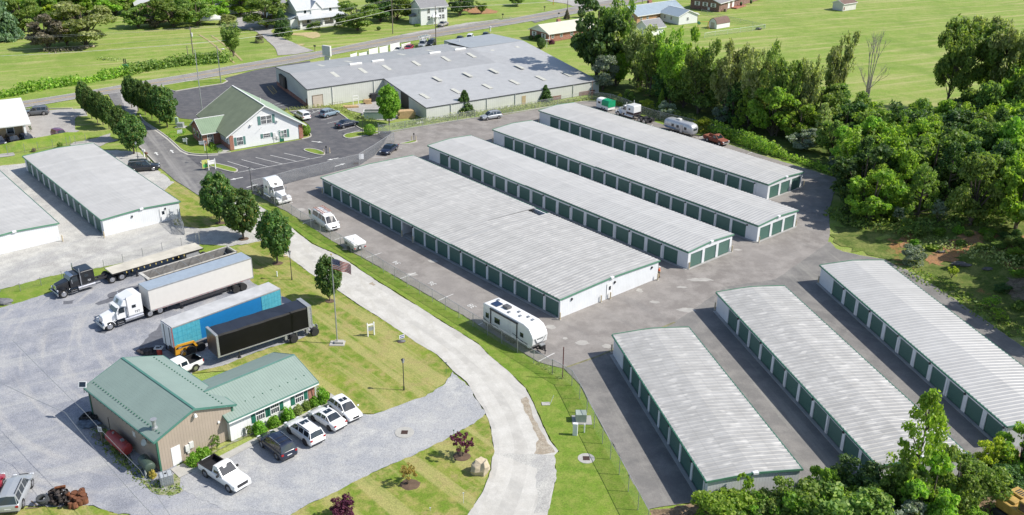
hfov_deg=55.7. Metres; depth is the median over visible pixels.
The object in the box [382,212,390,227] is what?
roll up door
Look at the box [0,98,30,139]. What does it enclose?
shop building
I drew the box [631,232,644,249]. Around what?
roll up door
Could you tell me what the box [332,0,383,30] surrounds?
tree
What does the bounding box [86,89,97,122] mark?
pear tree
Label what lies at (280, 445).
suv
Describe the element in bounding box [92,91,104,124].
pear tree
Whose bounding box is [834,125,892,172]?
tree
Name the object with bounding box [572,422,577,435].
utility pedestal
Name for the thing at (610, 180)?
roll up door
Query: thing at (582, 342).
patch
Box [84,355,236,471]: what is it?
workshop
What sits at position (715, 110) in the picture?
tree
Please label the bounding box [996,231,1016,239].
shrub
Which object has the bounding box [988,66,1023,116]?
tree
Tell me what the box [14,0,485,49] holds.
overhead wire
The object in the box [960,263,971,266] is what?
rock
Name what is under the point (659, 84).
tree
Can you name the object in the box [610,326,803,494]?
storage building
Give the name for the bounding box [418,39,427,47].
suv
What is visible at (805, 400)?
roll up door
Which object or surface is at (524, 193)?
roll up door
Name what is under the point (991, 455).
shrub
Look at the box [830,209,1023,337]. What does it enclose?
bank
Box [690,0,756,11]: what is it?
dark brick house
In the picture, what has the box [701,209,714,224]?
roll up door
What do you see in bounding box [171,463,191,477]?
door slab
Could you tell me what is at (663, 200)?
roll up door
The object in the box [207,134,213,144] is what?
door
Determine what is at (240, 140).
window
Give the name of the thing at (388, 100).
pear tree
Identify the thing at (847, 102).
tree
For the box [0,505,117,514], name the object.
bottom corner grass
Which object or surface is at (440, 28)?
gravel shoulder
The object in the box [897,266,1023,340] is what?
tall weeds
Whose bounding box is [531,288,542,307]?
roll up door
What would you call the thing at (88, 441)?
overhead wire
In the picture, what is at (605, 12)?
tree
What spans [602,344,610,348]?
patch
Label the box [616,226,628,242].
roll up door
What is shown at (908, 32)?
ground
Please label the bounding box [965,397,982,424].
roll up door
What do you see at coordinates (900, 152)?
tree
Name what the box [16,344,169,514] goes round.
overhead wire
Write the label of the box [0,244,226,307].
strip grass
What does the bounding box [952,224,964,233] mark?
shrub
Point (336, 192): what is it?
roll up door
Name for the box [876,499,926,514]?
shrub
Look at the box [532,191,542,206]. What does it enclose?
roll up door
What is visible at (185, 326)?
box trailer
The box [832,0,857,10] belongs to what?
garden shed
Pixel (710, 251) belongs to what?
roll up door
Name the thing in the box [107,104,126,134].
pear tree
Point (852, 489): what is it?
shrub
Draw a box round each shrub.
[148,469,157,479]
[185,451,199,467]
[195,446,211,460]
[210,434,219,447]
[218,14,236,24]
[245,425,251,434]
[251,420,267,435]
[255,34,263,42]
[266,415,280,428]
[280,406,294,422]
[284,30,291,39]
[293,403,303,415]
[302,400,310,410]
[303,124,310,135]
[309,20,320,30]
[309,396,318,407]
[316,386,328,404]
[329,492,354,514]
[334,19,343,27]
[364,124,375,134]
[399,462,417,482]
[449,431,473,456]
[534,34,540,40]
[537,37,545,47]
[577,9,585,16]
[639,99,653,110]
[690,487,756,514]
[693,116,712,132]
[729,507,745,514]
[737,472,754,493]
[741,488,780,514]
[748,487,767,508]
[749,504,767,514]
[766,474,819,514]
[781,490,830,514]
[800,477,894,514]
[830,453,885,490]
[832,485,857,499]
[861,474,897,499]
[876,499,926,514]
[892,206,906,221]
[892,496,900,506]
[896,497,932,514]
[897,218,921,238]
[901,243,927,267]
[909,238,922,245]
[927,243,940,250]
[932,199,948,221]
[932,227,945,235]
[948,266,958,277]
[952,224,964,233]
[955,239,967,246]
[957,449,1013,514]
[961,504,988,514]
[963,230,974,236]
[974,436,1014,466]
[976,242,989,250]
[978,229,995,235]
[979,227,997,232]
[981,295,1001,307]
[983,232,993,241]
[987,458,1023,493]
[990,307,1008,320]
[991,239,1007,248]
[994,282,1013,293]
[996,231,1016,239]
[1000,227,1013,233]
[1003,238,1020,247]
[1005,246,1023,256]
[1008,269,1023,276]
[1009,256,1023,264]
[1010,300,1023,312]
[1011,229,1022,236]
[1017,236,1023,243]
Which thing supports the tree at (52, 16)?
on the ground at (908, 32)
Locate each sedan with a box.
[308,405,346,431]
[334,118,358,128]
[379,143,398,154]
[393,46,402,50]
[437,21,448,26]
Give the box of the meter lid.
[541,395,553,405]
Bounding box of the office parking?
[187,107,390,191]
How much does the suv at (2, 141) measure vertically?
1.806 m
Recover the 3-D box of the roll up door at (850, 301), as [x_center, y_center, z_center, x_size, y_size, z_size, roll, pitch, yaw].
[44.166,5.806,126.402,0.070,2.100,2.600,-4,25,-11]
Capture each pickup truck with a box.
[170,353,203,371]
[197,453,250,492]
[703,133,728,145]
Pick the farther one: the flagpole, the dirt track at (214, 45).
the dirt track at (214, 45)
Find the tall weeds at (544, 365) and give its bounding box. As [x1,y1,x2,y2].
[537,361,567,379]
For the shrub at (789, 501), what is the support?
on the foreground brush
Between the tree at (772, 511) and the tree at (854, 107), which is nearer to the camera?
the tree at (772, 511)
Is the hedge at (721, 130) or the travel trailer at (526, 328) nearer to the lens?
the travel trailer at (526, 328)
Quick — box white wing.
[660,5,699,24]
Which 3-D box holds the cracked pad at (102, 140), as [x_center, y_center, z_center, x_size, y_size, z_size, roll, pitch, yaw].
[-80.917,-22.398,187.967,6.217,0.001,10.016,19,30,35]
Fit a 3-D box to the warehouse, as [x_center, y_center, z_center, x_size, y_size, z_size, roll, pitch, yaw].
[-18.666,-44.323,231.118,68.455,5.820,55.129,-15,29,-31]
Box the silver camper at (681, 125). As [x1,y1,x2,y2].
[664,117,698,136]
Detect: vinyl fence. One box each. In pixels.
[369,47,377,53]
[379,45,388,52]
[390,42,399,50]
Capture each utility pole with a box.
[188,27,193,54]
[216,46,223,82]
[435,6,436,44]
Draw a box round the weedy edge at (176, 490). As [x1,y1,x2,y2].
[95,425,182,494]
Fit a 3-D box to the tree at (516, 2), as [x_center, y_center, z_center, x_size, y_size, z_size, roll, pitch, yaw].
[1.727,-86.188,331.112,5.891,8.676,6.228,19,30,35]
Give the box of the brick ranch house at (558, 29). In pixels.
[528,19,593,41]
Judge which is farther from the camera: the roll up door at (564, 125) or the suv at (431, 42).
the suv at (431, 42)
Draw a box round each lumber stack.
[343,105,358,107]
[363,99,371,103]
[368,92,377,101]
[397,109,415,118]
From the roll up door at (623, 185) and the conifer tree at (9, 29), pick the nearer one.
the roll up door at (623, 185)
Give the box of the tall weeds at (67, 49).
[39,44,95,52]
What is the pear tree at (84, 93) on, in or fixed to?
on the ground at (908, 32)
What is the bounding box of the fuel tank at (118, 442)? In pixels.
[105,417,132,455]
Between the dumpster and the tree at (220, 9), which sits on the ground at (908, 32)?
the tree at (220, 9)
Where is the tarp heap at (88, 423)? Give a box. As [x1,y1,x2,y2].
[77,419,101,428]
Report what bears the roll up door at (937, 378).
in the storage building at (973, 374)
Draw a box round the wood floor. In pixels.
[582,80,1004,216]
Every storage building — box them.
[0,171,59,254]
[22,143,180,236]
[320,155,660,318]
[427,135,734,269]
[492,120,798,242]
[538,102,804,199]
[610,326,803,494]
[713,285,967,480]
[816,259,1023,446]
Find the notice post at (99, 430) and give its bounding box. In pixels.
[97,426,102,441]
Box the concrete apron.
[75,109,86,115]
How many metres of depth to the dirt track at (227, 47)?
268.47 m
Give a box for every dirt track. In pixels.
[198,34,234,62]
[212,36,242,60]
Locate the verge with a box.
[261,206,650,514]
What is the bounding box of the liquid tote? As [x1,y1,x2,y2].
[158,469,173,487]
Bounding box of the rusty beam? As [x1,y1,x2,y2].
[54,485,65,488]
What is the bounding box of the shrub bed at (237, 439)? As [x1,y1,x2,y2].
[212,386,320,452]
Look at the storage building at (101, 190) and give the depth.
157.12 m
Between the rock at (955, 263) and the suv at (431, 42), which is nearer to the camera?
the rock at (955, 263)
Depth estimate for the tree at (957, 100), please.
190.51 m
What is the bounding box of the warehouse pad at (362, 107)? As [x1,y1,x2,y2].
[347,102,397,120]
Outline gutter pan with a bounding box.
[142,121,217,155]
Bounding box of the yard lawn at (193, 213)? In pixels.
[165,181,223,227]
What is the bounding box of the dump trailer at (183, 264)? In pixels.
[138,246,237,280]
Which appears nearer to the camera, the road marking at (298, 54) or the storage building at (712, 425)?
the storage building at (712, 425)
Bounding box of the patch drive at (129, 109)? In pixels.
[121,94,138,115]
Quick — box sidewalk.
[220,393,333,458]
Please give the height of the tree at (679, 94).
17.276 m
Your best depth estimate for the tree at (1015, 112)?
180.51 m
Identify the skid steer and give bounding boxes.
[169,340,198,356]
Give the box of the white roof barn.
[133,0,176,13]
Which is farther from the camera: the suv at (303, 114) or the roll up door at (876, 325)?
the suv at (303, 114)
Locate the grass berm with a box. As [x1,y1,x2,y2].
[0,132,89,153]
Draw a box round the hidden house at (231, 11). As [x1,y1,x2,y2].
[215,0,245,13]
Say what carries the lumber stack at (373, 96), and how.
on the warehouse pad at (362, 107)
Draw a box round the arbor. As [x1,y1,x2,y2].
[418,34,430,41]
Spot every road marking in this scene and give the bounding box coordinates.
[25,4,603,103]
[26,1,601,100]
[28,0,628,103]
[28,0,645,106]
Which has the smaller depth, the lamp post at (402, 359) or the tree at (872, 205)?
the lamp post at (402, 359)
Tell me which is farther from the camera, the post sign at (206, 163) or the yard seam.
the post sign at (206, 163)
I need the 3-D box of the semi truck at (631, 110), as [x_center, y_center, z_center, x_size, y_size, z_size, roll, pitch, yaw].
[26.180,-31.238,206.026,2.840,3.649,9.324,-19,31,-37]
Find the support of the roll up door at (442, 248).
in the storage building at (550, 263)
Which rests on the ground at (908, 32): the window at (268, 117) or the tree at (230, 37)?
the tree at (230, 37)
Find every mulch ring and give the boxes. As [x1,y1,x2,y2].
[272,261,282,264]
[400,479,420,489]
[453,452,470,460]
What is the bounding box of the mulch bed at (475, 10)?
[463,7,497,13]
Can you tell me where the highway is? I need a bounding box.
[22,0,646,106]
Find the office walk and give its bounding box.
[216,144,228,152]
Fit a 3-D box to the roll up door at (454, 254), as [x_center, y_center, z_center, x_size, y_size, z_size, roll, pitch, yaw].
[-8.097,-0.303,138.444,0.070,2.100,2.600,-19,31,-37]
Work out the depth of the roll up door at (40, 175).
166.49 m
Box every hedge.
[0,65,133,98]
[119,50,233,76]
[205,141,216,152]
[616,98,699,121]
[707,119,834,175]
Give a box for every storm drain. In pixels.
[395,427,413,437]
[578,453,594,463]
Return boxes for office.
[189,85,305,149]
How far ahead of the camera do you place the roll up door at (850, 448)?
96.62 m
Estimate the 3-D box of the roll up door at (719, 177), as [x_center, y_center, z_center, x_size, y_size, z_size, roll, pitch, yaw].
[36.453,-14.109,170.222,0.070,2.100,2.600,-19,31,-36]
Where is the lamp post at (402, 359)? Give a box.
[401,358,404,389]
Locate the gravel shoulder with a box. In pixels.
[401,17,511,34]
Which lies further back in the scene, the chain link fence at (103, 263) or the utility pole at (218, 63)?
the utility pole at (218, 63)
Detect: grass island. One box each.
[163,78,225,90]
[210,164,236,170]
[305,148,322,153]
[344,132,377,137]
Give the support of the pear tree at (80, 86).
on the ground at (908, 32)
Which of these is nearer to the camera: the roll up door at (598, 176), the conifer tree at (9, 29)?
the roll up door at (598, 176)
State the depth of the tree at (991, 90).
184.62 m
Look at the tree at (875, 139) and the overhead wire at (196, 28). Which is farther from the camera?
the overhead wire at (196, 28)
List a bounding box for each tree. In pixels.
[0,0,25,41]
[4,0,41,31]
[19,0,57,17]
[24,13,69,47]
[37,0,77,19]
[40,0,61,12]
[44,13,78,44]
[51,0,118,45]
[55,0,90,17]
[66,0,93,15]
[75,79,86,114]
[81,85,91,117]
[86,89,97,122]
[92,0,123,13]
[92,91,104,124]
[97,95,113,128]
[103,0,131,14]
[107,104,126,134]
[113,112,147,153]
[119,3,153,27]
[120,75,134,107]
[123,0,135,10]
[127,78,138,111]
[134,80,145,114]
[140,80,152,118]
[142,14,167,27]
[146,0,197,26]
[146,84,159,122]
[150,84,178,127]
[169,0,199,8]
[175,0,218,25]
[198,170,232,222]
[200,0,229,14]
[219,20,240,55]
[219,188,260,238]
[223,0,251,15]
[242,0,288,27]
[255,208,294,262]
[273,9,292,36]
[314,253,341,300]
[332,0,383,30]
[361,0,400,21]
[376,83,400,123]
[378,0,411,19]
[447,0,474,15]
[457,90,473,115]
[474,1,486,13]
[509,0,524,5]
[538,85,553,102]
[564,9,570,19]
[569,0,627,74]
[591,55,619,89]
[598,0,636,44]
[603,52,632,85]
[613,20,657,87]
[623,89,634,101]
[628,71,652,86]
[634,30,673,95]
[637,73,648,91]
[645,70,659,95]
[651,71,671,100]
[655,25,687,103]
[656,88,664,108]
[658,100,676,115]
[664,78,693,107]
[676,62,718,111]
[681,37,723,113]
[686,26,707,59]
[709,38,754,114]
[711,101,737,112]
[712,106,728,121]
[719,81,747,122]
[726,80,747,118]
[731,85,760,130]
[740,47,776,128]
[745,490,770,514]
[746,85,800,135]
[757,506,780,514]
[760,37,803,135]
[779,103,823,135]
[785,128,816,149]
[788,78,823,118]
[794,54,826,121]
[804,83,844,129]
[805,465,840,496]
[810,102,835,142]
[814,83,852,117]
[815,119,848,154]
[823,29,860,87]
[824,101,868,137]
[827,143,901,202]
[827,156,836,165]
[829,115,882,158]
[833,99,852,114]
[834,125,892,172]
[843,135,883,156]
[844,90,873,119]
[844,168,909,221]
[850,163,896,224]
[851,101,891,123]
[852,111,884,138]
[856,136,879,175]
[859,29,889,96]
[873,103,911,134]
[877,116,920,146]
[878,146,935,202]
[880,134,933,167]
[881,388,951,508]
[888,99,935,129]
[891,455,944,504]
[893,120,943,148]
[893,148,925,211]
[893,452,960,514]
[897,162,939,221]
[898,129,971,196]
[902,117,934,140]
[905,102,943,113]
[909,107,970,128]
[915,97,945,119]
[922,131,967,146]
[924,141,969,206]
[926,112,942,127]
[930,139,967,187]
[933,27,976,99]
[934,444,984,513]
[936,98,960,113]
[937,125,963,142]
[941,102,981,115]
[942,13,1003,89]
[944,152,1007,224]
[947,109,981,132]
[950,97,982,111]
[954,151,993,209]
[959,87,986,109]
[959,138,1017,195]
[961,101,1010,121]
[964,132,989,152]
[966,118,1006,149]
[972,14,1015,89]
[973,111,995,123]
[974,80,1023,105]
[986,24,1023,82]
[988,19,1023,83]
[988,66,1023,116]
[988,155,1023,228]
[993,106,1010,122]
[994,108,1023,121]
[994,421,1023,476]
[997,94,1023,114]
[997,99,1023,119]
[998,115,1023,140]
[1004,135,1023,170]
[1007,59,1023,98]
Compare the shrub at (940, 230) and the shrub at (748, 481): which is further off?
the shrub at (940, 230)
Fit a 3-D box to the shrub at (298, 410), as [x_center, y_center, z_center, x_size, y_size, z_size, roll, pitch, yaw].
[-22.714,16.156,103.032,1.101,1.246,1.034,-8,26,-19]
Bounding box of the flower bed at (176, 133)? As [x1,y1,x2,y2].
[165,127,185,137]
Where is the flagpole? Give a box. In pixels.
[329,254,350,345]
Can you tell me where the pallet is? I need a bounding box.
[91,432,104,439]
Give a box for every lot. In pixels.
[0,253,372,514]
[22,109,78,137]
[172,61,309,119]
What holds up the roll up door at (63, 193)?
in the storage building at (101, 190)
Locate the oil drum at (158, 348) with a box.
[153,345,163,354]
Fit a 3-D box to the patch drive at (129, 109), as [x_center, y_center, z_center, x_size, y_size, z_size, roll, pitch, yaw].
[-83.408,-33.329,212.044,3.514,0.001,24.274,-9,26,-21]
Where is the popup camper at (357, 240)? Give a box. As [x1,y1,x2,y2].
[343,234,365,249]
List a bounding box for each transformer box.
[175,122,186,127]
[572,410,591,424]
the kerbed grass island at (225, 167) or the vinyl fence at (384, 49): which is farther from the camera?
the vinyl fence at (384, 49)
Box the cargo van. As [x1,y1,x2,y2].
[308,205,339,230]
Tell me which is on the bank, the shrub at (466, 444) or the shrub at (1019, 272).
the shrub at (1019, 272)
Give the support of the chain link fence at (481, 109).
on the storage yard at (596, 326)
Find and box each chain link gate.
[169,210,183,233]
[177,209,184,233]
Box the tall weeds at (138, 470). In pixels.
[91,425,182,497]
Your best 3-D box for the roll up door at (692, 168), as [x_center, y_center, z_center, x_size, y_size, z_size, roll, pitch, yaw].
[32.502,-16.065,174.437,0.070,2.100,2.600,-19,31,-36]
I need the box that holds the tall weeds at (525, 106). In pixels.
[391,97,592,128]
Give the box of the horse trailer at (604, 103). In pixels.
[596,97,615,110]
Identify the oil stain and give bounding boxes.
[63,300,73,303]
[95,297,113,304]
[97,326,114,332]
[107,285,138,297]
[138,324,168,351]
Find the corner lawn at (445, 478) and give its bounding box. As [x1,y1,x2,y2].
[291,415,494,514]
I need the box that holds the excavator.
[990,486,1023,514]
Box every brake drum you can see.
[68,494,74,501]
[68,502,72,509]
[72,502,78,509]
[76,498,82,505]
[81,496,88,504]
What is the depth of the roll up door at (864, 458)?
94.45 m
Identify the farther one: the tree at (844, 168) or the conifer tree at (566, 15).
the conifer tree at (566, 15)
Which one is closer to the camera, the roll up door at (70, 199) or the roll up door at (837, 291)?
the roll up door at (837, 291)
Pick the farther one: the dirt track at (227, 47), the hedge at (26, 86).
the dirt track at (227, 47)
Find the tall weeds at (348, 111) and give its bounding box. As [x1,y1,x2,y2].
[282,104,378,123]
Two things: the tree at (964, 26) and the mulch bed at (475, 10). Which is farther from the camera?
the mulch bed at (475, 10)
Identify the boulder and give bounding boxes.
[470,457,489,476]
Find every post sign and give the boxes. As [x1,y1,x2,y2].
[201,158,215,169]
[367,321,374,335]
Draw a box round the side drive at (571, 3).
[548,0,607,5]
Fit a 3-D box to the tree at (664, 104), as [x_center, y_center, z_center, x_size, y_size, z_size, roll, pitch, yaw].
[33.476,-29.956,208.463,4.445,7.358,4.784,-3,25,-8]
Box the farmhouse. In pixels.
[262,0,343,29]
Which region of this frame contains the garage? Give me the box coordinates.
[636,18,666,34]
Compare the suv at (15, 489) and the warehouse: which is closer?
the suv at (15, 489)
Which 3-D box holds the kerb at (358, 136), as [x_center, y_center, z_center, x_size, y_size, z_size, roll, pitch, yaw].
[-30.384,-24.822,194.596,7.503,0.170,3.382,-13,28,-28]
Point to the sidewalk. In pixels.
(236, 450)
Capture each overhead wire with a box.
[0,382,152,514]
[6,0,574,55]
[12,1,384,38]
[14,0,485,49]
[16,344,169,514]
[23,0,384,36]
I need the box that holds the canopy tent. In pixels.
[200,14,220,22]
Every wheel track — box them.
[257,214,541,514]
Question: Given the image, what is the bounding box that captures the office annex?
[203,352,318,440]
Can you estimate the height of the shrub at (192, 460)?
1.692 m
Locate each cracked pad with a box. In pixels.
[0,152,14,156]
[70,133,116,145]
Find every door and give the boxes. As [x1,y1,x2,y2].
[27,162,32,174]
[32,166,37,178]
[38,171,43,183]
[43,175,49,188]
[49,180,54,192]
[55,185,61,198]
[61,189,67,203]
[68,195,73,208]
[74,200,80,214]
[81,206,87,220]
[88,211,94,226]
[95,217,101,232]
[159,208,167,221]
[171,444,181,465]
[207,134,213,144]
[278,130,284,141]
[279,74,286,88]
[313,95,322,106]
[324,182,330,195]
[333,186,340,200]
[342,191,349,205]
[351,196,359,210]
[361,201,369,216]
[371,206,379,221]
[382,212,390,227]
[392,217,400,232]
[414,228,423,244]
[426,234,435,251]
[438,240,447,257]
[440,153,447,166]
[450,247,459,263]
[451,158,458,170]
[461,162,469,175]
[462,253,472,270]
[472,166,480,180]
[475,260,485,277]
[484,171,492,185]
[488,266,499,285]
[496,176,504,190]
[502,273,513,292]
[504,137,512,149]
[507,181,516,195]
[515,140,522,152]
[516,281,527,299]
[520,186,529,201]
[522,95,525,104]
[525,144,533,156]
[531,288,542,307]
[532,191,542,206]
[536,148,544,161]
[545,197,555,212]
[545,296,558,315]
[547,152,555,165]
[550,117,558,128]
[558,156,567,169]
[558,202,569,217]
[560,120,568,131]
[569,160,578,173]
[571,123,578,135]
[572,208,583,223]
[581,127,589,138]
[581,165,590,178]
[586,214,597,229]
[592,130,600,142]
[593,169,603,182]
[601,220,612,236]
[602,134,611,146]
[605,174,615,187]
[606,282,612,298]
[614,137,623,150]
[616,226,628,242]
[618,178,628,192]
[623,356,629,379]
[625,141,634,154]
[631,183,642,197]
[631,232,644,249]
[631,369,638,392]
[637,145,646,157]
[640,383,648,408]
[644,188,655,202]
[647,239,660,256]
[649,149,659,162]
[649,398,658,423]
[658,193,669,207]
[659,414,668,439]
[661,153,671,166]
[663,246,677,263]
[669,430,679,457]
[672,198,684,213]
[673,157,684,170]
[680,447,690,476]
[686,161,697,174]
[686,203,698,218]
[690,250,701,266]
[692,466,702,490]
[700,166,711,179]
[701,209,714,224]
[704,245,715,260]
[713,170,724,184]
[716,214,729,230]
[718,239,729,255]
[727,175,739,188]
[728,310,737,331]
[732,220,745,236]
[738,321,748,343]
[741,179,753,193]
[749,333,759,355]
[759,224,769,239]
[761,346,771,369]
[769,184,778,197]
[771,220,781,234]
[773,359,784,383]
[780,180,789,193]
[784,215,793,229]
[785,373,797,398]
[791,176,799,189]
[799,387,811,413]
[812,402,826,429]
[827,418,841,447]
[832,281,842,301]
[843,435,858,462]
[844,291,855,312]
[857,302,868,324]
[860,454,873,468]
[870,314,882,336]
[884,326,896,349]
[898,339,912,362]
[914,353,928,377]
[930,366,945,392]
[947,381,963,408]
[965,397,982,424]
[983,414,1002,437]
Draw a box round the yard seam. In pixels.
[566,322,675,367]
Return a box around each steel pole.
[194,50,202,109]
[562,347,563,376]
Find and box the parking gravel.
[180,372,484,514]
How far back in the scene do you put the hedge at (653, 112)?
207.94 m
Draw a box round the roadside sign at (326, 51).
[322,45,331,59]
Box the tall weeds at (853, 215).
[823,204,1019,234]
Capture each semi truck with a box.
[50,263,128,297]
[96,288,166,330]
[253,175,291,204]
[615,100,654,123]
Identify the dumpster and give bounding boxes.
[363,109,382,118]
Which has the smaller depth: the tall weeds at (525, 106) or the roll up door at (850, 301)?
the roll up door at (850, 301)
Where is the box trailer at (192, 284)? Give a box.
[138,252,253,311]
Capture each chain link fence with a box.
[0,235,199,291]
[6,136,85,153]
[251,133,391,189]
[252,183,552,369]
[383,91,591,126]
[552,359,649,514]
[592,91,768,150]
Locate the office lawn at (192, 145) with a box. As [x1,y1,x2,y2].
[136,108,229,153]
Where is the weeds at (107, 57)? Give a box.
[97,56,122,60]
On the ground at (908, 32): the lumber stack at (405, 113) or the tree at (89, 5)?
the tree at (89, 5)
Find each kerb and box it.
[140,115,230,154]
[162,78,227,90]
[200,162,237,171]
[289,108,390,131]
[303,148,324,154]
[343,131,379,138]
[391,101,595,131]
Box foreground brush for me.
[650,452,1023,514]
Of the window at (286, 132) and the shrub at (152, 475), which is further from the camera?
the window at (286, 132)
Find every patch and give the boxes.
[292,32,319,38]
[545,325,555,328]
[575,340,588,344]
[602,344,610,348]
[676,308,695,311]
[687,278,712,280]
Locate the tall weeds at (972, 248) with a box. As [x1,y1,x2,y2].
[907,233,1023,269]
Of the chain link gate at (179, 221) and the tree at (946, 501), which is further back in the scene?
the chain link gate at (179, 221)
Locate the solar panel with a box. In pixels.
[78,381,86,392]
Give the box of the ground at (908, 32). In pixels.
[0,0,1023,514]
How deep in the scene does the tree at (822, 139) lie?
183.69 m
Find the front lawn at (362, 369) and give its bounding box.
[193,241,451,413]
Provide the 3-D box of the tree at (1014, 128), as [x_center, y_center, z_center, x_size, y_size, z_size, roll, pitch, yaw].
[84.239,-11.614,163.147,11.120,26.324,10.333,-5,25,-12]
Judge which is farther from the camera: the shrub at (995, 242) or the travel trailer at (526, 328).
the shrub at (995, 242)
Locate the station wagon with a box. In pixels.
[480,109,502,120]
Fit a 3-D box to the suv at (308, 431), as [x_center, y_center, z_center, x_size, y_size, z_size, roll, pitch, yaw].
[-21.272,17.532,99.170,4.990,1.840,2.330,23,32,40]
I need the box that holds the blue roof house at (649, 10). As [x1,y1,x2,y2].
[620,0,684,22]
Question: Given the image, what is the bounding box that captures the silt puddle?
[521,397,554,454]
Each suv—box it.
[0,135,6,144]
[0,472,34,513]
[0,473,5,489]
[4,133,20,142]
[18,132,34,139]
[26,105,49,116]
[50,127,64,134]
[127,158,159,170]
[257,430,297,460]
[284,416,325,446]
[293,109,310,120]
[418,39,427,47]
[426,38,436,45]
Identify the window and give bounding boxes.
[6,127,14,133]
[234,136,245,145]
[251,408,269,423]
[260,115,266,124]
[260,132,272,137]
[266,115,271,123]
[266,401,283,416]
[278,129,288,137]
[290,390,307,405]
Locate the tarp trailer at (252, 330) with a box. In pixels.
[205,298,318,357]
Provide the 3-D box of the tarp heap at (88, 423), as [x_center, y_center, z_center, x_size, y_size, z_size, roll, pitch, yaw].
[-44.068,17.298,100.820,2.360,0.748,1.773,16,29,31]
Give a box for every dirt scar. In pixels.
[899,232,918,247]
[925,230,983,265]
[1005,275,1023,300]
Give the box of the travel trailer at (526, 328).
[483,298,546,352]
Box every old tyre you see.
[36,494,47,503]
[39,496,48,505]
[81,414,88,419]
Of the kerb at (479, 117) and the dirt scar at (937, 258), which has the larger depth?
the kerb at (479, 117)
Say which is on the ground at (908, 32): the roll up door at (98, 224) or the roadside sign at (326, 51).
the roadside sign at (326, 51)
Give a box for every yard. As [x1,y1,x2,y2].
[0,150,260,288]
[252,102,1023,508]
[564,242,1023,508]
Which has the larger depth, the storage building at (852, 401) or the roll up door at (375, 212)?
the roll up door at (375, 212)
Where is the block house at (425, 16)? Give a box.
[408,0,448,24]
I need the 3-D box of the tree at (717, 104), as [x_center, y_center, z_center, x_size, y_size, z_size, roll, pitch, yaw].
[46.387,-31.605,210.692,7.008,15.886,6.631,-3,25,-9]
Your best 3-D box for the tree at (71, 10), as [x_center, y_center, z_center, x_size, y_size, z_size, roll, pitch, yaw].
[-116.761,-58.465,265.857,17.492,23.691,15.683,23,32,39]
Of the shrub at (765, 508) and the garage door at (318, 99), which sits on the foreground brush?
the shrub at (765, 508)
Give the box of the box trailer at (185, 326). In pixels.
[160,282,281,354]
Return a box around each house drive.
[234,17,313,54]
[533,15,563,22]
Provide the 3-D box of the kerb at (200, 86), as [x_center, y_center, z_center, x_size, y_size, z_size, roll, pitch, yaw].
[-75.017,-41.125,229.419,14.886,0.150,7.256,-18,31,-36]
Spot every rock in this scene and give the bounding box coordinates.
[0,298,12,305]
[951,261,965,265]
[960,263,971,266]
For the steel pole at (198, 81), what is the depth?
196.86 m
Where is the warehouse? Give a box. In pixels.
[275,26,598,120]
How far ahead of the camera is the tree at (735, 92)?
202.51 m
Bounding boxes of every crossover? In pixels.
[319,108,339,117]
[327,393,362,421]
[404,44,413,48]
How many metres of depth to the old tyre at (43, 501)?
88.66 m
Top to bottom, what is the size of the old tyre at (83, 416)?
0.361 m
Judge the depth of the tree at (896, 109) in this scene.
174.71 m
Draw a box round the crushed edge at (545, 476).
[496,453,556,512]
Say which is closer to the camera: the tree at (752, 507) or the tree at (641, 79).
the tree at (752, 507)
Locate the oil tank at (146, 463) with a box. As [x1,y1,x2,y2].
[138,453,154,472]
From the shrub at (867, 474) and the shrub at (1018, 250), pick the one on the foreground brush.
the shrub at (867, 474)
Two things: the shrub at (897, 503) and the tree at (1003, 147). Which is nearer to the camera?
the shrub at (897, 503)
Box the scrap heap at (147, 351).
[136,347,156,355]
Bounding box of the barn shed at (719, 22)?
[709,16,729,28]
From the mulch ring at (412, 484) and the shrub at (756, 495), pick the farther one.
the mulch ring at (412, 484)
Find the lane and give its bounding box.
[235,203,557,514]
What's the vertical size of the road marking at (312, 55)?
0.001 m
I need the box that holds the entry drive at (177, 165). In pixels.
[109,92,210,194]
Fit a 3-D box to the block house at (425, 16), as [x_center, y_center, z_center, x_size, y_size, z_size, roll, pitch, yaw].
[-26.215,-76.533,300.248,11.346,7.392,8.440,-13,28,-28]
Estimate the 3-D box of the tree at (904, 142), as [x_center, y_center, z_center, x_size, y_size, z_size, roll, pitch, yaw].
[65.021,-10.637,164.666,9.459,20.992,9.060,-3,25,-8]
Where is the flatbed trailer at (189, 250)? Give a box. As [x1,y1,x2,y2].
[104,243,204,276]
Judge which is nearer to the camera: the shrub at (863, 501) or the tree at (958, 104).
the shrub at (863, 501)
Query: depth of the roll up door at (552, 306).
124.38 m
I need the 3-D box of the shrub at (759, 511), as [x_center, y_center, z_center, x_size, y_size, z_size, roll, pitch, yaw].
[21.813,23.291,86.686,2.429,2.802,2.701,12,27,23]

